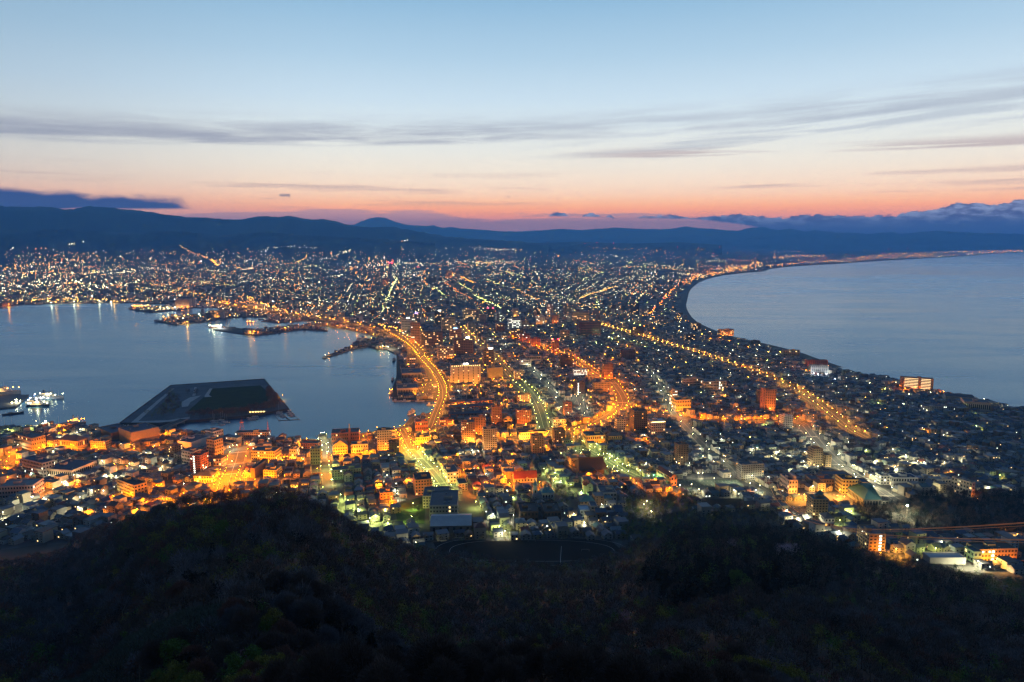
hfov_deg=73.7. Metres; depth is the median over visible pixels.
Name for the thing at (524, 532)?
house
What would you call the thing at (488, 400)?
brick warehouse
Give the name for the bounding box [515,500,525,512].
house
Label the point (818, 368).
apartment block
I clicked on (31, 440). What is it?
depot
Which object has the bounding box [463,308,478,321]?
office building
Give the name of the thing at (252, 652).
green tree
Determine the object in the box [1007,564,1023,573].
house
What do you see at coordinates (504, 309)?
apartment block
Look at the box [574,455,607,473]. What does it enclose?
temple
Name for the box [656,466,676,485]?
gabled hall
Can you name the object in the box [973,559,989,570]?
house
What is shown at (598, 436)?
museum
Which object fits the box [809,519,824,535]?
house
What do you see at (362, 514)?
house
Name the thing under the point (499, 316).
apartment block
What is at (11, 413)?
sailing ship
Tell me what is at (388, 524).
house
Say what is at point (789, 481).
building
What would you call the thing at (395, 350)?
parking lot
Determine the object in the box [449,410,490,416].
brick warehouse
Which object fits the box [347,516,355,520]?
house
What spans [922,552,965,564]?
shed
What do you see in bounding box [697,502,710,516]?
house
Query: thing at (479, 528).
house
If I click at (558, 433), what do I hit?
apartment block
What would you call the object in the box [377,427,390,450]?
hotel
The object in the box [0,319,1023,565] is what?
houses
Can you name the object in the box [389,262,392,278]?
tower
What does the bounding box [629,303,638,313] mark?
apartment block
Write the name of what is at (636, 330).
apartment block
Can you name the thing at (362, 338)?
ship
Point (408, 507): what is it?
lawn
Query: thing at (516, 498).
house
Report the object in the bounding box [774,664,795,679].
budding tree
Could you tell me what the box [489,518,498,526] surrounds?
house
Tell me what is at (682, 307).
beach
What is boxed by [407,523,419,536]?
house
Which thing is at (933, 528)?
cable
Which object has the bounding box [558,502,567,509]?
house
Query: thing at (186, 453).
office building
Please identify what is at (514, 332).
office building
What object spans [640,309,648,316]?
apartment block
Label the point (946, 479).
apartment row
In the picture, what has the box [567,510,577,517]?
house
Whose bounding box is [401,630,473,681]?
bare tree
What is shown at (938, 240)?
mountains
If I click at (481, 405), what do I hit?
brick warehouse
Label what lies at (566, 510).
house
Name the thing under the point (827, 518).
house
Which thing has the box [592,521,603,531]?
house
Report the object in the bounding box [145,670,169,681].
budding tree
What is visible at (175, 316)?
ship
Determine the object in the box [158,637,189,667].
green tree
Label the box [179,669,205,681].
budding tree
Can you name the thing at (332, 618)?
evergreen tree
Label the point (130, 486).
school building
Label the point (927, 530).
cable
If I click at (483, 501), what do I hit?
house
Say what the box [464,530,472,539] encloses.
house
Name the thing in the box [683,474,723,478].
playground
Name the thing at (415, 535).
house
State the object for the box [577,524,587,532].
house
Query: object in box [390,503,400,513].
house
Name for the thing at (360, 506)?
house
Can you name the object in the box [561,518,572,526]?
house
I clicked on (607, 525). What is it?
house
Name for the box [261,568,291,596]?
bare tree
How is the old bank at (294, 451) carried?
on the hillside
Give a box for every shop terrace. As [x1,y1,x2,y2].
[516,392,530,402]
[518,429,546,438]
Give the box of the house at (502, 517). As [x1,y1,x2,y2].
[498,513,509,526]
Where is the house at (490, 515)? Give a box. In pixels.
[486,511,495,519]
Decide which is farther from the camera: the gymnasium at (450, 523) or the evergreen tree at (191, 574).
the gymnasium at (450, 523)
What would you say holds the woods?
on the hillside
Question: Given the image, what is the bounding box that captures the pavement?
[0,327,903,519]
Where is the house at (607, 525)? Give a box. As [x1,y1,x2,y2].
[604,523,615,529]
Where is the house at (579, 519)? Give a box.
[571,515,583,527]
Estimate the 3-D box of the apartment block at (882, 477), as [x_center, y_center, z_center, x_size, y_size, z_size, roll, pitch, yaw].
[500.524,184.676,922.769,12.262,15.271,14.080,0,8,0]
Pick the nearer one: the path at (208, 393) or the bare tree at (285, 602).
the bare tree at (285, 602)
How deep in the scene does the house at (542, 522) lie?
711.35 m
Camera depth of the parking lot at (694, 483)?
892.03 m
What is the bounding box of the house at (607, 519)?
[600,516,611,524]
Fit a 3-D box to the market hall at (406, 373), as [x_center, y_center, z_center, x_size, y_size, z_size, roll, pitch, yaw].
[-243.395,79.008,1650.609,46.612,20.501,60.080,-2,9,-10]
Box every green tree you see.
[150,668,171,681]
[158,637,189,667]
[172,669,191,681]
[215,519,234,547]
[215,652,245,681]
[239,643,263,664]
[728,569,746,585]
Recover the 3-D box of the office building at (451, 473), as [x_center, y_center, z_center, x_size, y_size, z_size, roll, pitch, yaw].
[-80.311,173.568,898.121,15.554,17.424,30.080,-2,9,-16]
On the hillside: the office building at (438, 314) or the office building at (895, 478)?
the office building at (895, 478)
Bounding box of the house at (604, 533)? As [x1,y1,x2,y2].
[601,529,612,538]
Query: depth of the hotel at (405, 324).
2452.20 m
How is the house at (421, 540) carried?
on the hillside
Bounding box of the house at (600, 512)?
[594,508,606,521]
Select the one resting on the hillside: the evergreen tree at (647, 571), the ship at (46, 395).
the evergreen tree at (647, 571)
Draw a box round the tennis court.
[701,498,741,508]
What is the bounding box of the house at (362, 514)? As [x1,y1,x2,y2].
[357,511,367,519]
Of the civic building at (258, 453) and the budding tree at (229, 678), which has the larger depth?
the civic building at (258, 453)
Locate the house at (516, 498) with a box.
[513,496,522,505]
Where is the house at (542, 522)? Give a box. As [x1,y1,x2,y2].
[539,519,548,526]
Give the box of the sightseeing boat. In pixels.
[407,408,414,414]
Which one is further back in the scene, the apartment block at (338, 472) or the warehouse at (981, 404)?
the warehouse at (981, 404)
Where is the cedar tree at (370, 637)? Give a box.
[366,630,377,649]
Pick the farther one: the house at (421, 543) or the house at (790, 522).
the house at (790, 522)
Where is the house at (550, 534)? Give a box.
[544,530,554,538]
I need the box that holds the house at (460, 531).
[453,529,464,537]
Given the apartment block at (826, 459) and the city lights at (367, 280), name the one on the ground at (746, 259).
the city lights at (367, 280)
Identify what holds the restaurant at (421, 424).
on the ground at (746, 259)
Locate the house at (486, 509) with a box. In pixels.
[483,506,491,514]
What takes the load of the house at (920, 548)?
on the hillside
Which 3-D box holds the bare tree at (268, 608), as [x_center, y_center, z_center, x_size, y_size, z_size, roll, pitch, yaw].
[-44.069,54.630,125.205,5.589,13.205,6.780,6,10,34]
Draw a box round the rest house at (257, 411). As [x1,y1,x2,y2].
[249,409,265,412]
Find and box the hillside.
[0,444,1023,681]
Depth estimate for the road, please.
1176.14 m
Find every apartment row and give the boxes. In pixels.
[915,474,933,482]
[921,404,964,411]
[932,475,951,483]
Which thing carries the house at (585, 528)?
on the hillside
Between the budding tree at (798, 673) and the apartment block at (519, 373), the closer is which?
the budding tree at (798, 673)
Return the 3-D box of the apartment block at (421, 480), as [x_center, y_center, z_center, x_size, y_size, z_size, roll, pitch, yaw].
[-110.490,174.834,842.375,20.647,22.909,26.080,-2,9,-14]
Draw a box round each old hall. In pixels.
[213,454,226,465]
[606,432,621,442]
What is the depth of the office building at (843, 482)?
864.60 m
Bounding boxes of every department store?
[572,311,588,320]
[576,320,600,334]
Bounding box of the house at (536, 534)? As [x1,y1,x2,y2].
[531,531,542,538]
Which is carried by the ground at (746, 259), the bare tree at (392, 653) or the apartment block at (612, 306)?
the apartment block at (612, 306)
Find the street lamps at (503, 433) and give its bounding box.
[4,302,976,475]
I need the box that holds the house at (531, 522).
[526,518,536,528]
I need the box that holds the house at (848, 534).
[841,530,855,540]
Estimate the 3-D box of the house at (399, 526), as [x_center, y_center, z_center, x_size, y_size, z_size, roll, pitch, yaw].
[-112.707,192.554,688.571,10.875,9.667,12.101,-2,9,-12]
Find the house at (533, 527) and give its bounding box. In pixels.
[530,526,538,533]
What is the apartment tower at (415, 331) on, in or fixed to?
on the ground at (746, 259)
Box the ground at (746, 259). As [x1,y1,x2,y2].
[0,249,1023,494]
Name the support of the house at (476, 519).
on the hillside
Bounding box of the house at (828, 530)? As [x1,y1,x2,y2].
[825,526,831,533]
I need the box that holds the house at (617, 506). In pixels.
[612,504,622,509]
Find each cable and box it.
[768,480,1022,542]
[770,487,1023,540]
[777,483,1023,528]
[778,487,1013,530]
[780,504,1023,539]
[794,509,1023,529]
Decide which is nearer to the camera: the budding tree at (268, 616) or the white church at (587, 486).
the budding tree at (268, 616)
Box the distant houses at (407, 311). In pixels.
[0,263,777,325]
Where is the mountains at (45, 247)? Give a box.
[0,229,434,266]
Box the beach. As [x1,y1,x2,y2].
[677,263,840,366]
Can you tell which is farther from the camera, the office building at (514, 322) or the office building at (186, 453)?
the office building at (514, 322)
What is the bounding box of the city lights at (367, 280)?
[2,240,1012,326]
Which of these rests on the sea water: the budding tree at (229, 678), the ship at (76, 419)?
the ship at (76, 419)
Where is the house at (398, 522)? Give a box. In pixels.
[394,521,402,527]
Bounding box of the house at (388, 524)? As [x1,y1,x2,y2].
[383,521,392,525]
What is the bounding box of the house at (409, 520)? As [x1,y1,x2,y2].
[406,518,414,525]
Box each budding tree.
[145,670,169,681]
[164,660,192,681]
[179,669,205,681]
[222,674,238,681]
[234,669,251,678]
[254,654,269,667]
[260,607,283,631]
[264,652,284,668]
[731,655,756,664]
[754,658,772,668]
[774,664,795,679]
[790,668,809,681]
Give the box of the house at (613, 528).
[610,526,621,534]
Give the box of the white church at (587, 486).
[582,479,596,493]
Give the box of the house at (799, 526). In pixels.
[792,522,805,531]
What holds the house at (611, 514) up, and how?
on the hillside
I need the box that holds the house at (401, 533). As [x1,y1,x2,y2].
[395,528,407,540]
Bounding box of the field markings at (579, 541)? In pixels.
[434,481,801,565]
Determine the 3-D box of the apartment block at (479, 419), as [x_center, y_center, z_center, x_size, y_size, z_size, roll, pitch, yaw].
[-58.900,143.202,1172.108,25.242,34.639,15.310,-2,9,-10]
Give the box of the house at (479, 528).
[473,522,485,538]
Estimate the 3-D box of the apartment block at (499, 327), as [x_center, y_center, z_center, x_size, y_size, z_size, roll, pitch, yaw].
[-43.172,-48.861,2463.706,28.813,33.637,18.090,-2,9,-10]
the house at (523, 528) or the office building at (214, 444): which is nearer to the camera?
the house at (523, 528)
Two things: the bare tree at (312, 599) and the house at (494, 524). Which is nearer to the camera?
the bare tree at (312, 599)
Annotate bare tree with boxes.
[161,625,193,653]
[182,656,218,681]
[207,637,237,664]
[217,597,251,619]
[238,659,262,673]
[255,605,285,624]
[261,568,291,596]
[261,648,285,664]
[269,617,297,635]
[270,589,300,613]
[276,594,300,618]
[283,571,310,595]
[285,599,309,631]
[291,601,325,629]
[294,568,319,590]
[301,594,322,616]
[315,624,340,647]
[355,653,409,681]
[370,641,412,681]
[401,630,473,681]
[519,634,546,652]
[731,657,752,668]
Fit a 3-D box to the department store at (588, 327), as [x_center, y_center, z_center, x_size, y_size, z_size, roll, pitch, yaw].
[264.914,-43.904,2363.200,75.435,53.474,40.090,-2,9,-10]
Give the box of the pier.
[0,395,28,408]
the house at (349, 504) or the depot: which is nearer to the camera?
the house at (349, 504)
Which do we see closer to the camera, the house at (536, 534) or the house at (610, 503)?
the house at (536, 534)
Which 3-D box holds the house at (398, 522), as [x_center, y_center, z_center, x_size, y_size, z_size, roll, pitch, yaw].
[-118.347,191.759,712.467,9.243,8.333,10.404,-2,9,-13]
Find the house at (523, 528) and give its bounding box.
[519,526,529,531]
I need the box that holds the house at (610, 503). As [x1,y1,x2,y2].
[606,500,615,507]
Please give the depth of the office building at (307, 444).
1090.51 m
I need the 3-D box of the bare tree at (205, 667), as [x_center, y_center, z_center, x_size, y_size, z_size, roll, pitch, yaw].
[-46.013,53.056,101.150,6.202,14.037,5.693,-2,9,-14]
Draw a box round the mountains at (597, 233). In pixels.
[352,217,838,242]
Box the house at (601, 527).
[596,525,606,534]
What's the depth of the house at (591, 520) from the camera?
720.24 m
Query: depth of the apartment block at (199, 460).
960.24 m
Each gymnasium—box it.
[430,513,471,532]
[818,470,848,475]
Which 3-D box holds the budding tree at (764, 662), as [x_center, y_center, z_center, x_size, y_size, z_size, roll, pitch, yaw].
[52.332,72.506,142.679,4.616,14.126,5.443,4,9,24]
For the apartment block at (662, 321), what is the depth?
2656.07 m
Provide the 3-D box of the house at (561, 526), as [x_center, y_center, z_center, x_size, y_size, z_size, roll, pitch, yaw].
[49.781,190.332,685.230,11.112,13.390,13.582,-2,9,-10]
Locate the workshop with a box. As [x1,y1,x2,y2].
[57,434,87,448]
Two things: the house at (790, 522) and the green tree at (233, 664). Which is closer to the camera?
the green tree at (233, 664)
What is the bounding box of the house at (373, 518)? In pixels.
[370,511,379,522]
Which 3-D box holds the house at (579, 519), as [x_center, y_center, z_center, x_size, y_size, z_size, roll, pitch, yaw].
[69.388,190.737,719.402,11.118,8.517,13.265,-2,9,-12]
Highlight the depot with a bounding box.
[15,431,45,450]
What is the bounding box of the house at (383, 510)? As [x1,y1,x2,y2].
[379,507,390,518]
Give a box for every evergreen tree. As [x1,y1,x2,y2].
[171,651,197,677]
[181,569,208,587]
[323,609,341,638]
[635,564,655,591]
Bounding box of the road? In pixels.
[0,326,900,520]
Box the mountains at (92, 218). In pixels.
[0,206,547,260]
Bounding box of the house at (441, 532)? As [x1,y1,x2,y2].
[435,529,448,541]
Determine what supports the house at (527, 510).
on the hillside
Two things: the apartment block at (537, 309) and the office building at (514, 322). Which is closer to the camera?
the office building at (514, 322)
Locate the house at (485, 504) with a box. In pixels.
[481,502,489,510]
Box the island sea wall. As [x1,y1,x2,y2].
[119,378,288,422]
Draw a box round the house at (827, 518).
[819,512,834,526]
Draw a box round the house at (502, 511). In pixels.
[497,509,508,514]
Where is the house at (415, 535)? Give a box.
[410,531,420,542]
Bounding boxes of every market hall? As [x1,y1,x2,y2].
[397,383,417,394]
[401,368,421,379]
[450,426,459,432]
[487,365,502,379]
[525,354,540,361]
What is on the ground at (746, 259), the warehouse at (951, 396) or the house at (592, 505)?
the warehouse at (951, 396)
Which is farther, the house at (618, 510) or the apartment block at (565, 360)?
the apartment block at (565, 360)
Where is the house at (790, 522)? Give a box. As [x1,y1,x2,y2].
[784,519,795,527]
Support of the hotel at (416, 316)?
on the ground at (746, 259)
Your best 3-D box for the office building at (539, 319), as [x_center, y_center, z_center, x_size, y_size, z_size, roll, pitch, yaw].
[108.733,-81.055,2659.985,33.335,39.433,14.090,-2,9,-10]
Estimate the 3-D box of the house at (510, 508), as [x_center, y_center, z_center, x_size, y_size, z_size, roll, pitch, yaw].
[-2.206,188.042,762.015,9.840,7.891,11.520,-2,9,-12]
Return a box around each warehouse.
[47,458,96,476]
[97,423,123,439]
[118,422,159,444]
[177,434,209,447]
[247,303,264,309]
[448,403,493,409]
[449,398,494,404]
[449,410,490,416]
[942,393,973,399]
[960,398,990,410]
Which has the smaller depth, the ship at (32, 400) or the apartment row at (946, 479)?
the apartment row at (946, 479)
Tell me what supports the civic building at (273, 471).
on the hillside
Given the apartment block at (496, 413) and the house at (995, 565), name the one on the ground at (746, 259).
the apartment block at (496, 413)
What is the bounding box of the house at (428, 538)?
[423,531,433,540]
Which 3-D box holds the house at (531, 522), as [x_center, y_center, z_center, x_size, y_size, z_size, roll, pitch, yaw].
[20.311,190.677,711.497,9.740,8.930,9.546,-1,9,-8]
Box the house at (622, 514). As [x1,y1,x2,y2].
[617,512,628,517]
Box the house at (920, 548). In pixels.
[915,543,924,552]
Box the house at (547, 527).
[541,523,551,532]
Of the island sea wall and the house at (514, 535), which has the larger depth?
the island sea wall
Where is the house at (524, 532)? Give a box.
[519,529,531,539]
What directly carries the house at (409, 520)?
on the hillside
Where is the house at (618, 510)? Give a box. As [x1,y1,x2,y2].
[613,508,622,512]
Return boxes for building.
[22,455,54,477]
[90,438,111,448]
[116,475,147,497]
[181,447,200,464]
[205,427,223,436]
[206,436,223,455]
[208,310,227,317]
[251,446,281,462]
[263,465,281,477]
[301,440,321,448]
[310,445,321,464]
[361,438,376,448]
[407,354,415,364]
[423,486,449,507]
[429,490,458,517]
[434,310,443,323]
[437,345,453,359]
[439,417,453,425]
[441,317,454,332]
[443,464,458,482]
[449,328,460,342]
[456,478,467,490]
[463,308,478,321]
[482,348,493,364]
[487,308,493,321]
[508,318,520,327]
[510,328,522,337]
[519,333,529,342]
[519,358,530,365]
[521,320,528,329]
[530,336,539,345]
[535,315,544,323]
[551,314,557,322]
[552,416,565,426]
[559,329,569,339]
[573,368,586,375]
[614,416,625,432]
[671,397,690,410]
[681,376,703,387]
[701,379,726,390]
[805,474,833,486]
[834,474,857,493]
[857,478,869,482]
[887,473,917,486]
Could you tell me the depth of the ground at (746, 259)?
5408.28 m
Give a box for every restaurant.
[415,418,427,430]
[415,434,428,444]
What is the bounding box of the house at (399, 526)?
[394,525,405,531]
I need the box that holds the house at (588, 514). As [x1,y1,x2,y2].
[584,511,596,521]
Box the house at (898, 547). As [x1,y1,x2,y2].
[890,544,903,552]
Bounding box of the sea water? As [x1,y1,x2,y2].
[0,252,1023,438]
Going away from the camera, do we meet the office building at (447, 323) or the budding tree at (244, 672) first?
the budding tree at (244, 672)
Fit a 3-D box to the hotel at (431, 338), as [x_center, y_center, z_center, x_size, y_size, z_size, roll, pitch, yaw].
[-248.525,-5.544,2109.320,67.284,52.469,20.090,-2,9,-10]
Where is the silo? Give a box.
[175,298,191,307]
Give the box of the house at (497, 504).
[493,501,501,510]
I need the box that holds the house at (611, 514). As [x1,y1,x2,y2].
[608,512,617,516]
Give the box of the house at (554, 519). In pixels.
[547,516,560,524]
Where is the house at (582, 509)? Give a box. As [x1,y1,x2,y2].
[578,505,589,516]
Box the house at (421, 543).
[413,542,424,551]
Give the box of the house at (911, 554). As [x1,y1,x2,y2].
[905,549,919,560]
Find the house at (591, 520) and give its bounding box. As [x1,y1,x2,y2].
[588,517,598,525]
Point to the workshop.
(70, 441)
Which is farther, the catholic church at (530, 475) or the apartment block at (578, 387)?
the apartment block at (578, 387)
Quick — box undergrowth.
[4,509,1016,681]
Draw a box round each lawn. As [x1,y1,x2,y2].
[189,385,267,410]
[396,497,424,523]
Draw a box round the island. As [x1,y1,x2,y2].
[120,379,288,424]
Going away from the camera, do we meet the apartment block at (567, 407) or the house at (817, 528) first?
the house at (817, 528)
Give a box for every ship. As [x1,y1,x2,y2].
[0,381,20,394]
[2,403,23,415]
[25,395,48,402]
[26,398,49,406]
[32,390,63,398]
[71,415,85,422]
[162,312,189,318]
[352,336,367,343]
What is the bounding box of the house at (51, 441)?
[45,436,58,446]
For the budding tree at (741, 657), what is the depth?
136.54 m
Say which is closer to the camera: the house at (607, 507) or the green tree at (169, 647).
the green tree at (169, 647)
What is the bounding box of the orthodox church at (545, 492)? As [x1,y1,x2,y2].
[532,480,554,499]
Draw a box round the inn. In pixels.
[194,471,216,482]
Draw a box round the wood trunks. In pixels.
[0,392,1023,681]
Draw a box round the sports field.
[433,539,619,569]
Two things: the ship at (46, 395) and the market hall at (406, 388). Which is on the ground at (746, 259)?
the market hall at (406, 388)
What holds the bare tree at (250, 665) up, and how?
on the hillside
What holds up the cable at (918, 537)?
on the hillside
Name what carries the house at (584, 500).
on the hillside
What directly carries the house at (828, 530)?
on the hillside
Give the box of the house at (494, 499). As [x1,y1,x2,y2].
[491,497,501,506]
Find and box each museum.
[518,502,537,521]
[541,502,560,519]
[581,430,604,444]
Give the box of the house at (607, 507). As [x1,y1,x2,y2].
[600,504,610,509]
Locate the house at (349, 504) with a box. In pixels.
[345,500,355,513]
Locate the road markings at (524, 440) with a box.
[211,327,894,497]
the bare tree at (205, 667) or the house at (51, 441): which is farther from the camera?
the house at (51, 441)
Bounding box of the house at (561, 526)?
[555,521,567,538]
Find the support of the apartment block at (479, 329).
on the ground at (746, 259)
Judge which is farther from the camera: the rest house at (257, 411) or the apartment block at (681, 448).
the rest house at (257, 411)
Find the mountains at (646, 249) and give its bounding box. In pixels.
[544,242,721,255]
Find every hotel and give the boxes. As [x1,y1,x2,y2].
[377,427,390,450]
[401,317,414,331]
[412,313,419,321]
[420,331,442,346]
[450,363,480,383]
[453,337,472,354]
[647,418,664,435]
[806,490,828,519]
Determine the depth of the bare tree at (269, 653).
103.93 m
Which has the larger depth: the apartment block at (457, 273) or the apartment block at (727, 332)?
the apartment block at (457, 273)
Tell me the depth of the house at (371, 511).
746.56 m
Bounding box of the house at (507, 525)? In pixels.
[502,520,512,530]
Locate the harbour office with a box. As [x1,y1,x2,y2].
[235,420,270,439]
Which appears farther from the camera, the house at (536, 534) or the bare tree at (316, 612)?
the house at (536, 534)
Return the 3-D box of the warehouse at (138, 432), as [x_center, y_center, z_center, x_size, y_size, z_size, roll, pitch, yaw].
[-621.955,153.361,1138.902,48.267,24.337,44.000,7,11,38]
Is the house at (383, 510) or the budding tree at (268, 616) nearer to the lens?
the budding tree at (268, 616)
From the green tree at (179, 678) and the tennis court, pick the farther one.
the tennis court
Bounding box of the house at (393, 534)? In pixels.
[384,532,395,539]
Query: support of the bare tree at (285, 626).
on the hillside
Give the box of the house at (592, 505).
[588,501,597,510]
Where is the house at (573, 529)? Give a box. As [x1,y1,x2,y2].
[569,526,579,537]
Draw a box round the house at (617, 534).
[614,530,625,538]
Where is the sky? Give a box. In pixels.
[0,0,1023,233]
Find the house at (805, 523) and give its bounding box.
[802,520,808,530]
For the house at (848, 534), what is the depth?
693.03 m
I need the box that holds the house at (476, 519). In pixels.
[472,517,483,528]
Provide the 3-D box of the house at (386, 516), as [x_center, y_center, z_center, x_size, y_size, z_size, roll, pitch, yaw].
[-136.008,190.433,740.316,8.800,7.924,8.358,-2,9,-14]
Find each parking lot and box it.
[385,347,406,355]
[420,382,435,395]
[676,480,742,490]
[788,504,805,515]
[798,492,849,499]
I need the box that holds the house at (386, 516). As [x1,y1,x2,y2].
[382,512,390,520]
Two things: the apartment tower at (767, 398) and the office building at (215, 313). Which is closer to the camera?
the apartment tower at (767, 398)
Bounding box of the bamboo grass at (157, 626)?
[34,600,264,681]
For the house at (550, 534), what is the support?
on the hillside
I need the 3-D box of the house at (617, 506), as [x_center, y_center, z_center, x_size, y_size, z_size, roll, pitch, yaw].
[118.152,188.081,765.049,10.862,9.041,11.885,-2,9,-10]
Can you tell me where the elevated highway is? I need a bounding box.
[215,302,433,368]
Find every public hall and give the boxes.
[250,458,267,477]
[596,485,616,500]
[847,483,881,507]
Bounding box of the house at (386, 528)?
[383,525,393,534]
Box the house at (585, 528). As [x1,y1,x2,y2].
[581,527,590,535]
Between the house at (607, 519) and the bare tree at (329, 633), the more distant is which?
the house at (607, 519)
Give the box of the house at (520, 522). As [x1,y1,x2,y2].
[514,518,526,529]
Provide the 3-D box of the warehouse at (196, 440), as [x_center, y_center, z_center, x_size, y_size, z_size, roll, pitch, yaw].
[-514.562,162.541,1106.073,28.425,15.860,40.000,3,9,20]
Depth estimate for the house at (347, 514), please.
739.69 m
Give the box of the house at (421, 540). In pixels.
[413,538,424,544]
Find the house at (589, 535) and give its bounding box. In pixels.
[585,530,594,539]
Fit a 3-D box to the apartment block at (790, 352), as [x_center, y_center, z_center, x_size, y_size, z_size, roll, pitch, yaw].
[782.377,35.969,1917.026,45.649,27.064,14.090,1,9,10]
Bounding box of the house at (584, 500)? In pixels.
[578,495,594,504]
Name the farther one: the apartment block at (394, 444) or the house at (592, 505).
the apartment block at (394, 444)
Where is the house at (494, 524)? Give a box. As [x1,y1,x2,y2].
[490,522,499,530]
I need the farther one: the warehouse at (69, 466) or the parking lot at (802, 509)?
the warehouse at (69, 466)
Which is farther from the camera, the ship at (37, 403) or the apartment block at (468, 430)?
the ship at (37, 403)
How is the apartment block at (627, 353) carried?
on the ground at (746, 259)
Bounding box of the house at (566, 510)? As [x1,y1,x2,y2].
[563,508,572,515]
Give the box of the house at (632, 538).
[630,534,641,541]
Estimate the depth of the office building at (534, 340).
2127.36 m
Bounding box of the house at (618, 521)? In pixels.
[614,517,628,530]
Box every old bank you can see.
[289,445,299,460]
[332,437,347,454]
[351,440,367,453]
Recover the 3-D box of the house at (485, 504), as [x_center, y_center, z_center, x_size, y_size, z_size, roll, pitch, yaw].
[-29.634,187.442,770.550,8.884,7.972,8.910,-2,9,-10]
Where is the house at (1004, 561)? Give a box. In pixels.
[997,556,1018,570]
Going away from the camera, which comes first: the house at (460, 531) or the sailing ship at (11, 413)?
the house at (460, 531)
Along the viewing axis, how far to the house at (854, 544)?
667.61 m
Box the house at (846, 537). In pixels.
[838,534,852,544]
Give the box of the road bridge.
[159,418,187,430]
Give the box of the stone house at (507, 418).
[503,414,511,425]
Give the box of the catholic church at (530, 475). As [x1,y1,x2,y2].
[512,460,536,482]
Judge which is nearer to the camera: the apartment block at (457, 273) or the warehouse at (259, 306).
the warehouse at (259, 306)
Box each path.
[131,388,189,422]
[181,395,200,406]
[205,388,211,396]
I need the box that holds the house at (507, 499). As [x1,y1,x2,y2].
[502,496,512,505]
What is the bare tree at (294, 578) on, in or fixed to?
on the hillside
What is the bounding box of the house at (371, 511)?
[368,509,377,519]
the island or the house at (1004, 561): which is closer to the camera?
the house at (1004, 561)
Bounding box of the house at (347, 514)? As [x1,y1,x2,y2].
[344,512,353,516]
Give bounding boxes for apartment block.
[166,442,182,457]
[190,451,208,472]
[332,464,360,479]
[374,275,380,282]
[379,487,392,499]
[383,278,388,284]
[389,439,398,454]
[413,472,431,495]
[428,276,435,286]
[446,270,451,277]
[455,271,459,277]
[461,419,474,442]
[464,270,470,276]
[467,321,474,330]
[470,414,485,434]
[475,326,483,334]
[479,314,485,321]
[482,425,496,451]
[491,404,501,424]
[496,313,502,321]
[496,323,503,331]
[501,306,507,314]
[512,308,517,316]
[514,369,523,378]
[515,407,530,423]
[530,432,543,454]
[533,307,539,315]
[546,304,552,311]
[552,427,564,443]
[559,354,572,368]
[561,437,571,445]
[563,400,571,414]
[564,305,570,313]
[572,290,578,299]
[572,380,584,394]
[592,380,610,392]
[602,362,612,377]
[608,304,615,312]
[620,349,634,359]
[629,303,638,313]
[629,407,647,430]
[631,326,643,335]
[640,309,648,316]
[655,319,666,323]
[669,388,677,403]
[674,441,688,465]
[684,333,695,340]
[691,322,700,330]
[717,328,733,335]
[736,460,763,479]
[751,339,759,345]
[779,413,792,429]
[781,349,799,356]
[805,359,827,365]
[807,445,822,466]
[808,364,828,374]
[822,452,831,466]
[875,471,889,484]
[899,376,933,389]
[951,476,974,496]
[964,546,981,562]
[966,541,1017,560]
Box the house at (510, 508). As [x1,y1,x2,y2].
[505,504,514,513]
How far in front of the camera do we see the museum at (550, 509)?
738.53 m
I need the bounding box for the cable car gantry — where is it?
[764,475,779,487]
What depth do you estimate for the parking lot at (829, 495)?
853.18 m
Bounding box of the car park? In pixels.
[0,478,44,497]
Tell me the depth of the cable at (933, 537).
167.35 m
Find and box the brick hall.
[331,424,359,444]
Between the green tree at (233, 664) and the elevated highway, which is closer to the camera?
the green tree at (233, 664)
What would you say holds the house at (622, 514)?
on the hillside
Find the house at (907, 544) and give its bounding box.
[898,537,915,552]
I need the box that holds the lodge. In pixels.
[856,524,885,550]
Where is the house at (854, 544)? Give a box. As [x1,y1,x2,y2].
[847,541,861,549]
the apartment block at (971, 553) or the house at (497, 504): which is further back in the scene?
the house at (497, 504)
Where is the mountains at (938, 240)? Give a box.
[523,231,1023,250]
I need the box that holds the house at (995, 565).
[987,560,1001,569]
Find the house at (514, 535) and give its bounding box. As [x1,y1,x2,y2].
[509,531,518,539]
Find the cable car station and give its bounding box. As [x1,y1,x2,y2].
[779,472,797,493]
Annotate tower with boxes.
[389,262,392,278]
[410,322,419,345]
[551,339,558,352]
[756,388,760,403]
[760,387,775,410]
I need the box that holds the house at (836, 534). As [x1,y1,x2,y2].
[829,531,843,539]
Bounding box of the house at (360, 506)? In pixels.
[356,505,364,508]
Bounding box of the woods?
[0,382,1023,681]
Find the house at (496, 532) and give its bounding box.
[492,527,502,537]
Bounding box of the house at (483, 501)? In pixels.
[480,499,489,507]
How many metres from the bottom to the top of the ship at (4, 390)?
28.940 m

